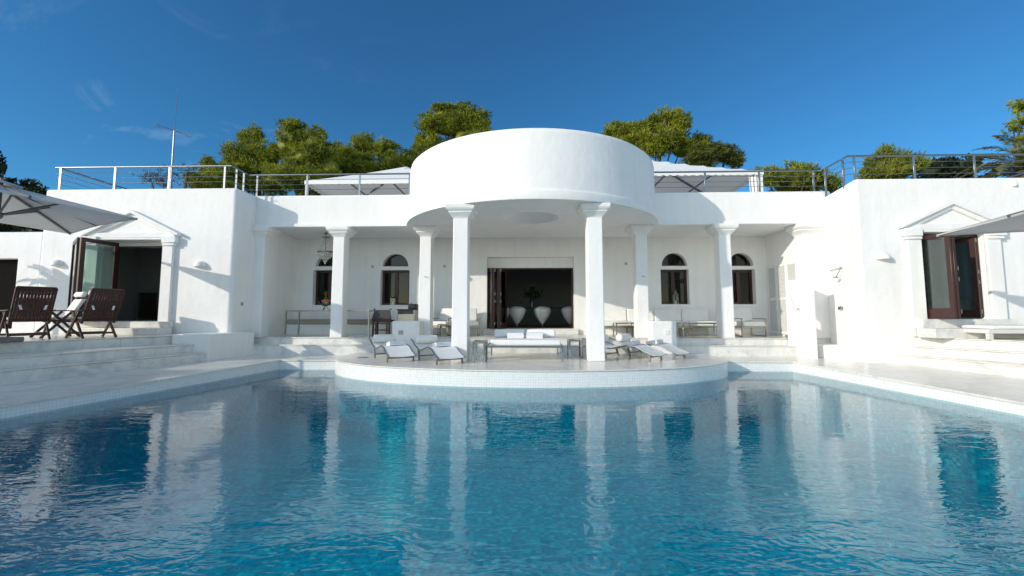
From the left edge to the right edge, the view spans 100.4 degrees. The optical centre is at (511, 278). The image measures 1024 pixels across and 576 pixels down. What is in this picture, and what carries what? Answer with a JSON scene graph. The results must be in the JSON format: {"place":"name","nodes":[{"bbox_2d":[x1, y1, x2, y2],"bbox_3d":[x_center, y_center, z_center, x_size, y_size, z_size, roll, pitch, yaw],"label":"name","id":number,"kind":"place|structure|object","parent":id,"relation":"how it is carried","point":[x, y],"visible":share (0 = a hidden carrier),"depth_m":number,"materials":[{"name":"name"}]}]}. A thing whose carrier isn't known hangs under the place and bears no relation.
{"place":"outdoors","nodes":[
{"label":"outdoors","id":0,"kind":"place"},
{"bbox_2d":[0,381,1023,575],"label":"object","id":1,"kind":"object","parent":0,"point":[306,488],"visible":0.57,"depth_m":5.94,"materials":[{"name":"blue liquid"}]},
{"bbox_2d":[0,361,1023,420],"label":"pool rim","id":2,"kind":"object","parent":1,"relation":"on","point":[1013,409],"visible":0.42,"depth_m":7.87,"materials":[{"name":"white stone"}]},
{"bbox_2d":[333,381,729,449],"bbox_3d":[0.377,2.788,9.390,9.560,1.120,2.480,0,-5,2],"label":"platform base","id":3,"kind":"object","parent":1,"relation":"on","point":[561,419],"visible":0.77,"depth_m":8.34,"materials":[{"name":"blue tile"}]},
{"bbox_2d":[0,369,1023,452],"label":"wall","id":4,"kind":"structure","parent":0,"point":[750,380],"depth_m":7.93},
{"bbox_2d":[0,355,1023,407],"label":"pool deck","id":5,"kind":"structure","parent":0,"point":[1002,388],"depth_m":8.11,"materials":[{"name":"stone"}]},
{"bbox_2d":[0,336,171,352],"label":"steps","id":6,"kind":"structure","parent":5,"relation":"on","point":[41,346],"depth_m":9.35,"materials":[{"name":"white stone"}]},
{"bbox_2d":[0,333,172,343],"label":"treads","id":7,"kind":"object","parent":6,"relation":"on","point":[54,337],"depth_m":9.94,"materials":[{"name":"stone"}]},
{"bbox_2d":[0,232,42,332],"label":"annex","id":8,"kind":"object","parent":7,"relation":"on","point":[20,258],"visible":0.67,"depth_m":12.14,"materials":[{"name":"white paint"}]},
{"bbox_2d":[0,260,17,327],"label":"window frame","id":9,"kind":"structure","parent":8,"relation":"in","point":[2,262],"depth_m":12.34,"materials":[{"name":"black wood"}]},
{"bbox_2d":[0,266,17,321],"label":"window","id":10,"kind":"structure","parent":8,"relation":"in","point":[8,274],"depth_m":12.27,"materials":[{"name":"black glass"}]},
{"bbox_2d":[0,286,57,338],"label":"garden chair","id":11,"kind":"object","parent":7,"relation":"on","point":[27,307],"visible":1,"depth_m":9.08,"materials":[{"name":"brown wood"}]},
{"bbox_2d":[29,291,88,337],"bbox_3d":[-10.764,0.840,10.263,0.710,1.145,0.944,-2,-5,29],"label":"garden chair","id":12,"kind":"object","parent":7,"relation":"on","point":[78,304],"visible":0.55,"depth_m":10.30,"materials":[{"name":"white fabric"}]},
{"bbox_2d":[0,178,137,342],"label":"parasol","id":13,"kind":"object","parent":7,"relation":"on","point":[19,206],"visible":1,"depth_m":9.25,"materials":[{"name":"fabric"}]},
{"bbox_2d":[64,288,124,338],"bbox_3d":[-9.683,0.815,9.945,0.944,1.145,0.710,-2,-5,23],"label":"garden chair","id":14,"kind":"object","parent":7,"relation":"on","point":[99,308],"visible":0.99,"depth_m":9.81,"materials":[{"name":"brown wood"}]},
{"bbox_2d":[0,345,193,368],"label":"steps","id":15,"kind":"structure","parent":5,"relation":"on","point":[45,360],"depth_m":8.70,"materials":[{"name":"white stone"}]},
{"bbox_2d":[0,344,194,358],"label":"treads","id":16,"kind":"object","parent":15,"relation":"on","point":[36,353],"depth_m":8.87,"materials":[{"name":"stone"}]},
{"bbox_2d":[0,353,206,385],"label":"steps","id":17,"kind":"structure","parent":5,"relation":"on","point":[20,376],"depth_m":8.44,"materials":[{"name":"white stone"}]},
{"bbox_2d":[0,352,206,371],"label":"treads","id":18,"kind":"object","parent":17,"relation":"on","point":[76,363],"visible":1,"depth_m":8.56,"materials":[{"name":"stone"}]},
{"bbox_2d":[172,332,253,359],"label":"planter wall","id":19,"kind":"structure","parent":5,"relation":"on","point":[222,345],"depth_m":11.11,"materials":[{"name":"white paint"}]},
{"bbox_2d":[392,321,422,352],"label":"wall","id":20,"kind":"structure","parent":5,"relation":"on","point":[406,331],"depth_m":11.95,"materials":[{"name":"white paint"}]},
{"bbox_2d":[253,346,797,356],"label":"porch steps","id":21,"kind":"structure","parent":5,"relation":"on","point":[348,350],"depth_m":11.87,"materials":[{"name":"white stone"}]},
{"bbox_2d":[253,344,797,346],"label":"porch steps","id":22,"kind":"structure","parent":21,"relation":"on","point":[519,345],"depth_m":11.88,"materials":[{"name":"stone"}]},
{"bbox_2d":[35,128,1023,362],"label":"villa","id":23,"kind":"object","parent":5,"relation":"on","point":[496,222],"visible":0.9,"depth_m":12.05,"materials":[{"name":"white paint"}]},
{"bbox_2d":[49,260,63,265],"bbox_3d":[-12.769,-0.455,11.920,0.340,0.177,0.170,0,-5,2],"label":"wall lamp","id":24,"kind":"object","parent":23,"relation":"attached to","point":[56,263],"visible":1,"depth_m":11.91,"materials":[{"name":"white paint"}]},
{"bbox_2d":[67,237,79,308],"bbox_3d":[-11.817,0.041,11.485,1.248,2.203,0.055,-4,-6,40],"label":"folding door","id":25,"kind":"structure","parent":23,"relation":"in","point":[75,247],"depth_m":11.44,"materials":[{"name":"brown wood"}]},
{"bbox_2d":[61,169,126,189],"bbox_3d":[-13.112,-2.571,14.504,0.056,0.994,4.120,0,-5,1],"label":"metal railing","id":26,"kind":"object","parent":23,"relation":"on","point":[90,178],"visible":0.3,"depth_m":13.18,"materials":[{"name":"silver metal"}]},
{"bbox_2d":[75,237,118,316],"bbox_3d":[-11.219,0.045,11.546,0.055,2.201,0.982,0,-5,5],"label":"folding door","id":27,"kind":"structure","parent":23,"relation":"in","point":[114,246],"depth_m":11.38,"materials":[{"name":"brown wood"}]},
{"bbox_2d":[138,293,158,317],"bbox_3d":[-10.265,0.889,14.184,4.000,0.800,0.630,0,-5,2],"label":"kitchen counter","id":28,"kind":"object","parent":23,"relation":"on","point":[148,306],"visible":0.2,"depth_m":13.95,"materials":[{"name":"black metal"}]},
{"bbox_2d":[154,83,191,188],"bbox_3d":[-10.560,-4.176,13.309,0.996,4.003,0.575,4,-6,-38],"label":"antenna","id":29,"kind":"object","parent":23,"relation":"on","point":[173,147],"visible":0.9,"depth_m":13.28,"materials":[{"name":"silver metal"}]},
{"bbox_2d":[55,165,409,195],"bbox_3d":[-8.052,-2.852,12.688,10.508,0.784,0.882,0,-5,2],"label":"metal railing","id":30,"kind":"object","parent":23,"relation":"on","point":[115,172],"visible":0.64,"depth_m":12.45,"materials":[{"name":"silver metal"}]},
{"bbox_2d":[315,271,331,304],"bbox_3d":[-6.325,0.324,14.860,1.000,1.209,0.070,0,-5,2],"label":"window","id":31,"kind":"structure","parent":23,"relation":"in","point":[323,278],"depth_m":14.86,"materials":[{"name":"brown wood"}]},
{"bbox_2d":[317,233,332,263],"bbox_3d":[-5.946,-0.957,13.610,0.492,1.014,0.488,0,-5,2],"label":"chandelier","id":32,"kind":"object","parent":23,"relation":"hanging from","point":[323,252],"visible":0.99,"depth_m":13.53,"materials":[{"name":"grey metal"}]},
{"bbox_2d":[319,256,332,265],"bbox_3d":[-6.318,-0.620,14.935,0.871,0.436,0.070,0,-5,2],"label":"arched window","id":33,"kind":"structure","parent":23,"relation":"in","point":[329,262],"depth_m":14.93,"materials":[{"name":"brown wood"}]},
{"bbox_2d":[304,167,410,195],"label":"roof pavilion","id":34,"kind":"structure","parent":23,"relation":"on","point":[378,185],"depth_m":19.69,"materials":[{"name":"white fabric"}]},
{"bbox_2d":[382,271,409,304],"bbox_3d":[-3.991,0.322,14.787,0.990,1.203,0.070,0,-5,2],"label":"window","id":35,"kind":"structure","parent":23,"relation":"in","point":[396,283],"depth_m":14.78,"materials":[{"name":"brown wood"}]},
{"bbox_2d":[385,255,407,265],"bbox_3d":[-3.987,-0.617,14.862,0.884,0.433,0.070,0,-5,2],"label":"arched window","id":36,"kind":"structure","parent":23,"relation":"in","point":[395,260],"depth_m":14.86,"materials":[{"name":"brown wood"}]},
{"bbox_2d":[487,268,492,328],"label":"folding door","id":37,"kind":"structure","parent":23,"relation":"in","point":[490,271],"depth_m":14.28,"materials":[{"name":"brown wood"}]},
{"bbox_2d":[493,268,496,328],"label":"folding door","id":38,"kind":"structure","parent":23,"relation":"in","point":[494,270],"depth_m":14.13,"materials":[{"name":"brown wood"}]},
{"bbox_2d":[497,268,498,328],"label":"folding door","id":39,"kind":"structure","parent":23,"relation":"in","point":[497,268],"depth_m":14.05,"materials":[{"name":"brown wood"}]},
{"bbox_2d":[499,268,506,328],"bbox_3d":[-0.285,0.667,14.319,0.073,2.005,0.607,-2,-5,21],"label":"folding door","id":40,"kind":"structure","parent":23,"relation":"in","point":[502,272],"depth_m":14.29,"materials":[{"name":"brown wood"}]},
{"bbox_2d":[509,306,525,326],"bbox_3d":[0.185,1.397,15.460,0.517,0.780,0.517,4,-6,-43],"label":"dining chair","id":41,"kind":"object","parent":23,"relation":"on","point":[517,313],"visible":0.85,"depth_m":15.33,"materials":[{"name":"grey plastic"}]},
{"bbox_2d":[508,307,563,308],"bbox_3d":[1.075,1.496,16.508,3.900,0.750,1.000,0,-5,2],"label":"dining table","id":42,"kind":"object","parent":23,"relation":"on","point":[548,307],"depth_m":16.06,"materials":[{"name":"black plastic"}]},
{"bbox_2d":[518,285,543,306],"bbox_3d":[0.735,0.665,16.329,1.095,0.879,0.993,0,-5,2],"label":"flower vase","id":43,"kind":"object","parent":42,"relation":"on","point":[531,291],"visible":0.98,"depth_m":16.30,"materials":[{"name":"green glass"}]},
{"bbox_2d":[534,306,550,326],"bbox_3d":[1.097,1.395,15.431,0.517,0.780,0.517,4,-6,-43],"label":"dining chair","id":44,"kind":"object","parent":23,"relation":"on","point":[542,313],"visible":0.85,"depth_m":15.30,"materials":[{"name":"grey"}]},
{"bbox_2d":[562,306,571,326],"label":"dining chair","id":45,"kind":"object","parent":23,"relation":"on","point":[567,313],"visible":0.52,"depth_m":15.43,"materials":[{"name":"grey"}]},
{"bbox_2d":[662,254,684,265],"bbox_3d":[5.457,-0.625,14.569,0.842,0.439,0.070,0,-5,2],"label":"arched window","id":46,"kind":"structure","parent":23,"relation":"in","point":[671,259],"depth_m":14.56,"materials":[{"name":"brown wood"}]},
{"bbox_2d":[661,270,686,303],"bbox_3d":[5.460,0.291,14.496,0.929,1.172,0.070,0,-5,2],"label":"window","id":47,"kind":"structure","parent":23,"relation":"in","point":[671,280],"depth_m":14.49,"materials":[{"name":"brown wood"}]},
{"bbox_2d":[652,160,763,192],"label":"roof pavilion","id":48,"kind":"structure","parent":23,"relation":"on","point":[715,182],"depth_m":18.99,"materials":[{"name":"white fabric"}]},
{"bbox_2d":[731,254,749,265],"bbox_3d":[7.648,-0.622,14.501,0.834,0.437,0.070,0,-5,2],"label":"arched window","id":49,"kind":"structure","parent":23,"relation":"in","point":[737,259],"depth_m":14.49,"materials":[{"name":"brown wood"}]},
{"bbox_2d":[732,270,752,303],"bbox_3d":[7.641,0.290,14.428,0.927,1.166,0.070,0,-5,2],"label":"window","id":50,"kind":"structure","parent":23,"relation":"in","point":[742,279],"depth_m":14.41,"materials":[{"name":"brown wood"}]},
{"bbox_2d":[766,265,778,333],"bbox_3d":[8.463,0.676,13.845,0.039,2.186,0.500,0,-5,2],"label":"louvred door","id":51,"kind":"structure","parent":23,"relation":"in","point":[771,270],"depth_m":13.86,"materials":[{"name":"white paint"}]},
{"bbox_2d":[775,263,787,333],"bbox_3d":[8.447,0.635,13.327,0.039,2.186,0.500,0,-5,2],"label":"louvred door","id":52,"kind":"structure","parent":23,"relation":"in","point":[780,268],"depth_m":13.36,"materials":[{"name":"white paint"}]},
{"bbox_2d":[785,261,795,279],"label":"louvred door","id":53,"kind":"structure","parent":23,"relation":"in","point":[790,267],"depth_m":12.90,"materials":[{"name":"white paint"}]},
{"bbox_2d":[654,153,1023,196],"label":"metal railing","id":54,"kind":"object","parent":23,"relation":"on","point":[913,161],"visible":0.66,"depth_m":11.08,"materials":[{"name":"silver metal"}]},
{"bbox_2d":[875,252,891,258],"bbox_3d":[9.046,-0.563,10.347,0.340,0.177,0.170,0,-5,2],"label":"wall lamp","id":55,"kind":"object","parent":23,"relation":"attached to","point":[882,255],"visible":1,"depth_m":10.31,"materials":[{"name":"white paint"}]},
{"bbox_2d":[921,231,957,318],"bbox_3d":[9.989,-0.059,10.052,0.055,1.998,0.820,0,-5,2],"label":"folding door","id":56,"kind":"structure","parent":23,"relation":"in","point":[941,303],"depth_m":9.97,"materials":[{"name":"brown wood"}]},
{"bbox_2d":[951,235,961,318],"bbox_3d":[10.112,-0.059,10.021,0.073,1.998,0.798,-1,-5,9],"label":"folding door","id":57,"kind":"structure","parent":23,"relation":"in","point":[959,311],"depth_m":9.64,"materials":[{"name":"brown wood"}]},
{"bbox_2d":[955,237,982,317],"bbox_3d":[11.297,-0.010,10.653,0.073,1.997,0.523,2,-5,-21],"label":"folding door","id":58,"kind":"structure","parent":23,"relation":"in","point":[977,312],"depth_m":10.47,"materials":[{"name":"brown wood"}]},
{"bbox_2d":[335,361,727,389],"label":"platform wall","id":59,"kind":"structure","parent":5,"relation":"on","point":[527,380],"depth_m":8.40,"materials":[{"name":"white paint"}]},
{"bbox_2d":[335,352,728,371],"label":"platform floor","id":60,"kind":"structure","parent":59,"relation":"on","point":[526,362],"depth_m":9.55,"materials":[{"name":"stone"}]},
{"bbox_2d":[369,334,416,361],"bbox_3d":[-2.954,1.672,10.429,0.652,0.560,1.888,3,-5,-31],"label":"sun lounger","id":61,"kind":"object","parent":60,"relation":"on","point":[378,341],"visible":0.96,"depth_m":10.07,"materials":[{"name":"white fabric"}]},
{"bbox_2d":[386,341,404,345],"bbox_3d":[-2.823,1.575,10.337,0.360,0.108,0.306,3,-15,-31],"label":"folded towel","id":62,"kind":"object","parent":61,"relation":"on","point":[392,343],"visible":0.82,"depth_m":10.21,"materials":[{"name":"white fabric"}]},
{"bbox_2d":[411,335,465,364],"bbox_3d":[-1.778,1.641,10.036,0.652,0.560,1.888,3,-5,-31],"label":"sun lounger","id":63,"kind":"object","parent":60,"relation":"on","point":[422,342],"visible":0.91,"depth_m":9.71,"materials":[{"name":"white fabric"}]},
{"bbox_2d":[432,342,450,346],"bbox_3d":[-1.647,1.544,9.944,0.360,0.108,0.306,3,-15,-31],"label":"folded towel","id":64,"kind":"object","parent":63,"relation":"on","point":[440,344],"visible":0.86,"depth_m":9.82,"materials":[{"name":"white fabric"}]},
{"bbox_2d":[472,340,487,362],"bbox_3d":[-0.731,1.666,9.849,0.303,0.470,0.620,0,-5,2],"label":"side table","id":65,"kind":"object","parent":60,"relation":"on","point":[475,343],"visible":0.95,"depth_m":9.55,"materials":[{"name":"silver metal"}]},
{"bbox_2d":[486,329,563,361],"bbox_3d":[0.307,1.602,10.453,1.771,0.693,1.489,0,-5,2],"label":"daybed","id":66,"kind":"object","parent":60,"relation":"on","point":[549,339],"visible":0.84,"depth_m":9.77,"materials":[{"name":"white fabric"}]},
{"bbox_2d":[507,332,523,337],"bbox_3d":[0.086,1.403,10.582,0.413,0.140,0.396,0,-5,2],"label":"folded towel","id":67,"kind":"object","parent":66,"relation":"on","point":[515,334],"visible":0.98,"depth_m":10.39,"materials":[{"name":"white fabric"}]},
{"bbox_2d":[526,332,542,337],"bbox_3d":[0.558,1.401,10.567,0.413,0.140,0.396,0,-5,2],"label":"folded towel","id":68,"kind":"object","parent":66,"relation":"on","point":[534,334],"visible":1,"depth_m":10.37,"materials":[{"name":"white fabric"}]},
{"bbox_2d":[567,339,582,357],"bbox_3d":[1.582,1.746,10.732,0.352,0.450,0.420,0,-5,2],"label":"side table","id":69,"kind":"object","parent":60,"relation":"on","point":[569,341],"visible":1,"depth_m":10.54,"materials":[{"name":"silver metal"}]},
{"bbox_2d":[585,334,666,361],"bbox_3d":[2.773,1.681,10.540,1.888,0.560,0.652,-4,-6,44],"label":"sun lounger","id":70,"kind":"object","parent":60,"relation":"on","point":[651,352],"visible":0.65,"depth_m":10.24,"materials":[{"name":"white fabric"}]},
{"bbox_2d":[609,333,689,359],"bbox_3d":[3.473,1.710,10.907,1.888,0.560,0.652,-4,-6,44],"label":"sun lounger","id":71,"kind":"object","parent":60,"relation":"on","point":[626,337],"visible":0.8,"depth_m":10.75,"materials":[{"name":"white fabric"}]},
{"bbox_2d":[647,321,676,352],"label":"wall","id":72,"kind":"structure","parent":5,"relation":"on","point":[666,331],"depth_m":11.73,"materials":[{"name":"white paint"}]},
{"bbox_2d":[785,279,850,358],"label":"shower wall","id":73,"kind":"structure","parent":5,"relation":"on","point":[801,315],"depth_m":11.36,"materials":[{"name":"white paint"}]},
{"bbox_2d":[893,355,1023,377],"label":"steps","id":74,"kind":"structure","parent":5,"relation":"on","point":[1005,370],"depth_m":8.85,"materials":[{"name":"white stone"}]},
{"bbox_2d":[892,354,1023,366],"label":"treads","id":75,"kind":"object","parent":74,"relation":"on","point":[1018,364],"depth_m":8.83,"materials":[{"name":"stone"}]},
{"bbox_2d":[903,347,1023,362],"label":"steps","id":76,"kind":"structure","parent":5,"relation":"on","point":[997,356],"depth_m":9.20,"materials":[{"name":"white stone"}]},
{"bbox_2d":[902,346,1023,353],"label":"treads","id":77,"kind":"object","parent":76,"relation":"on","point":[991,350],"depth_m":9.14,"materials":[{"name":"stone"}]},
{"bbox_2d":[918,338,1023,350],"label":"steps","id":78,"kind":"structure","parent":5,"relation":"on","point":[992,345],"depth_m":9.40,"materials":[{"name":"white stone"}]},
{"bbox_2d":[916,337,1023,341],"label":"treads","id":79,"kind":"object","parent":78,"relation":"on","point":[1011,339],"depth_m":9.41,"materials":[{"name":"stone"}]},
{"bbox_2d":[936,210,1023,236],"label":"parasol","id":80,"kind":"object","parent":79,"relation":"on","point":[1011,223],"visible":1,"depth_m":8.24,"materials":[{"name":"fabric"}]},
{"bbox_2d":[958,325,1023,339],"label":"terrace bench","id":81,"kind":"object","parent":79,"relation":"on","point":[989,330],"visible":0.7,"depth_m":9.16,"materials":[{"name":"grey"}]},
{"bbox_2d":[0,0,1023,195],"label":"sky","id":82,"kind":"structure","parent":0,"point":[84,83],"materials":[{"name":"blue"}]},
{"bbox_2d":[254,338,830,344],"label":"porch steps","id":83,"kind":"structure","parent":0,"point":[563,341],"depth_m":12.24,"materials":[{"name":"white stone"}]},
{"bbox_2d":[254,334,830,338],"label":"porch floor","id":84,"kind":"structure","parent":83,"relation":"on","point":[492,336],"depth_m":12.97,"materials":[{"name":"stone"}]},
{"bbox_2d":[284,310,374,336],"bbox_3d":[-5.571,1.382,13.261,2.593,0.800,0.800,0,-5,2],"label":"console table","id":85,"kind":"object","parent":84,"relation":"on","point":[285,326],"visible":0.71,"depth_m":12.90,"materials":[{"name":"silver metal"}]},
{"bbox_2d":[372,308,394,336],"bbox_3d":[-3.964,1.347,13.164,0.611,0.853,0.480,0,-5,2],"label":"bar chair","id":86,"kind":"object","parent":84,"relation":"on","point":[381,316],"visible":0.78,"depth_m":12.97,"materials":[{"name":"brown wood"}]},
{"bbox_2d":[396,303,418,320],"bbox_3d":[-3.286,1.267,13.450,0.579,1.020,0.520,0,-5,2],"label":"barbecue cart","id":87,"kind":"object","parent":84,"relation":"on","point":[411,313],"visible":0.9,"depth_m":13.23,"materials":[{"name":"silver metal"}]},
{"bbox_2d":[433,308,451,335],"bbox_3d":[-2.201,1.388,13.756,0.760,0.871,0.785,-2,-5,22],"label":"lounge chair","id":88,"kind":"object","parent":84,"relation":"on","point":[445,315],"visible":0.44,"depth_m":13.95,"materials":[{"name":"white fabric"}]},
{"bbox_2d":[470,308,480,335],"bbox_3d":[-1.426,1.390,13.781,0.760,0.871,0.785,1,-5,-10],"label":"lounge chair","id":89,"kind":"object","parent":84,"relation":"on","point":[474,323],"visible":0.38,"depth_m":14.01,"materials":[{"name":"white fabric"}]},
{"bbox_2d":[604,309,716,335],"bbox_3d":[4.662,1.400,13.744,3.551,0.841,0.800,0,-5,2],"label":"sofa","id":90,"kind":"object","parent":84,"relation":"on","point":[611,316],"visible":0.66,"depth_m":13.97,"materials":[{"name":"white fabric"}]},
{"bbox_2d":[677,322,715,336],"bbox_3d":[5.650,1.544,12.899,1.160,0.420,0.500,0,-5,2],"label":"side table","id":91,"kind":"object","parent":84,"relation":"on","point":[682,323],"visible":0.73,"depth_m":12.68,"materials":[{"name":"silver metal"}]},
{"bbox_2d":[734,308,766,336],"bbox_3d":[7.320,1.353,13.312,0.800,0.871,0.815,0,-5,-2],"label":"lounge chair","id":92,"kind":"object","parent":84,"relation":"on","point":[743,318],"visible":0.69,"depth_m":13.25,"materials":[{"name":"white fabric"}]},
{"bbox_2d":[960,300,974,309],"bbox_3d":[12.468,0.833,11.733,0.540,0.500,0.515,0,-5,2],"label":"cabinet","id":93,"kind":"object","parent":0,"point":[966,304],"visible":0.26,"depth_m":11.49,"materials":[{"name":"grey"}]},
{"bbox_3d":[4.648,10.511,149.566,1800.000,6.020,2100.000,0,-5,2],"label":"ground","id":94,"kind":"structure","parent":0,"visible":0},
{"bbox_2d":[0,150,17,184],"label":"broadleaf tree","id":95,"kind":"object","parent":94,"relation":"on","point":[3,167],"visible":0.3,"depth_m":20.84,"materials":[{"name":"green plant"}]},
{"bbox_2d":[0,223,43,328],"bbox_3d":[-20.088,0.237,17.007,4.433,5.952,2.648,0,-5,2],"label":"parasol","id":96,"kind":"object","parent":94,"relation":"on","point":[8,228],"visible":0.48,"depth_m":16.38,"materials":[{"name":"white fabric"}]},
{"bbox_2d":[10,178,49,194],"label":"broadleaf tree","id":97,"kind":"object","parent":94,"relation":"on","point":[31,186],"visible":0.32,"depth_m":20.37,"materials":[{"name":"green plant"}]},
{"bbox_2d":[130,163,198,188],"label":"bare tree","id":98,"kind":"object","parent":94,"relation":"on","point":[156,175],"visible":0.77,"depth_m":23.45,"materials":[{"name":"green plant"}]},
{"bbox_2d":[178,154,244,191],"bbox_3d":[-17.639,-1.861,24.948,3.355,11.356,2.688,0,-5,2],"label":"pine tree","id":99,"kind":"object","parent":94,"relation":"on","point":[193,182],"visible":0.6,"depth_m":25.02,"materials":[{"name":"green plant"}]},
{"bbox_2d":[217,121,291,195],"bbox_3d":[-16.463,-3.429,27.560,6.038,14.715,3.800,0,-5,2],"label":"pine tree","id":100,"kind":"object","parent":94,"relation":"on","point":[249,154],"visible":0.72,"depth_m":27.07,"materials":[{"name":"green plant"}]},
{"bbox_2d":[260,116,349,195],"bbox_3d":[-12.899,-3.131,26.224,5.753,13.972,3.176,0,-5,2],"label":"pine tree","id":101,"kind":"object","parent":94,"relation":"on","point":[297,153],"visible":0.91,"depth_m":26.04,"materials":[{"name":"green plant"}]},
{"bbox_2d":[330,129,416,176],"bbox_3d":[-9.982,-3.292,29.889,6.924,14.572,5.088,0,-5,2],"label":"pine tree","id":102,"kind":"object","parent":94,"relation":"on","point":[361,151],"visible":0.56,"depth_m":29.14,"materials":[{"name":"green plant"}]},
{"bbox_2d":[410,99,492,157],"bbox_3d":[-4.028,-4.560,30.473,6.864,17.029,3.631,0,-5,2],"label":"pine tree","id":103,"kind":"object","parent":94,"relation":"on","point":[450,120],"visible":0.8,"depth_m":30.44,"materials":[{"name":"green plant"}]},
{"bbox_2d":[601,105,713,163],"bbox_3d":[9.881,-3.830,28.536,7.611,15.477,4.446,0,-5,2],"label":"pine tree","id":104,"kind":"object","parent":94,"relation":"on","point":[662,134],"visible":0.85,"depth_m":28.05,"materials":[{"name":"green plant"}]},
{"bbox_2d":[677,140,746,168],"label":"pine tree","id":105,"kind":"object","parent":94,"relation":"on","point":[707,155],"visible":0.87,"depth_m":26.83,"materials":[{"name":"green plant"}]},
{"bbox_2d":[748,160,842,193],"bbox_3d":[15.187,-1.436,22.660,5.495,10.152,3.168,0,-5,2],"label":"pine tree","id":106,"kind":"object","parent":94,"relation":"on","point":[803,180],"visible":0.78,"depth_m":22.20,"materials":[{"name":"green plant"}]},
{"bbox_2d":[853,142,934,178],"bbox_3d":[17.623,-1.475,19.190,3.259,9.702,2.112,0,-5,2],"label":"pine tree","id":107,"kind":"object","parent":94,"relation":"on","point":[876,168],"visible":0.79,"depth_m":19.28,"materials":[{"name":"green plant"}]},
{"bbox_2d":[912,153,984,178],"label":"evergreen tree","id":108,"kind":"object","parent":94,"relation":"on","point":[953,166],"visible":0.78,"depth_m":21.00,"materials":[{"name":"green plant"}]},
{"bbox_2d":[953,134,1023,177],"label":"palm tree","id":109,"kind":"object","parent":94,"relation":"on","point":[1018,149],"visible":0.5,"depth_m":16.51,"materials":[{"name":"green plant"}]},
{"bbox_2d":[1000,97,1023,147],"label":"pine tree","id":110,"kind":"object","parent":94,"relation":"on","point":[1017,106],"visible":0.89,"depth_m":24.00,"materials":[{"name":"green plant"}]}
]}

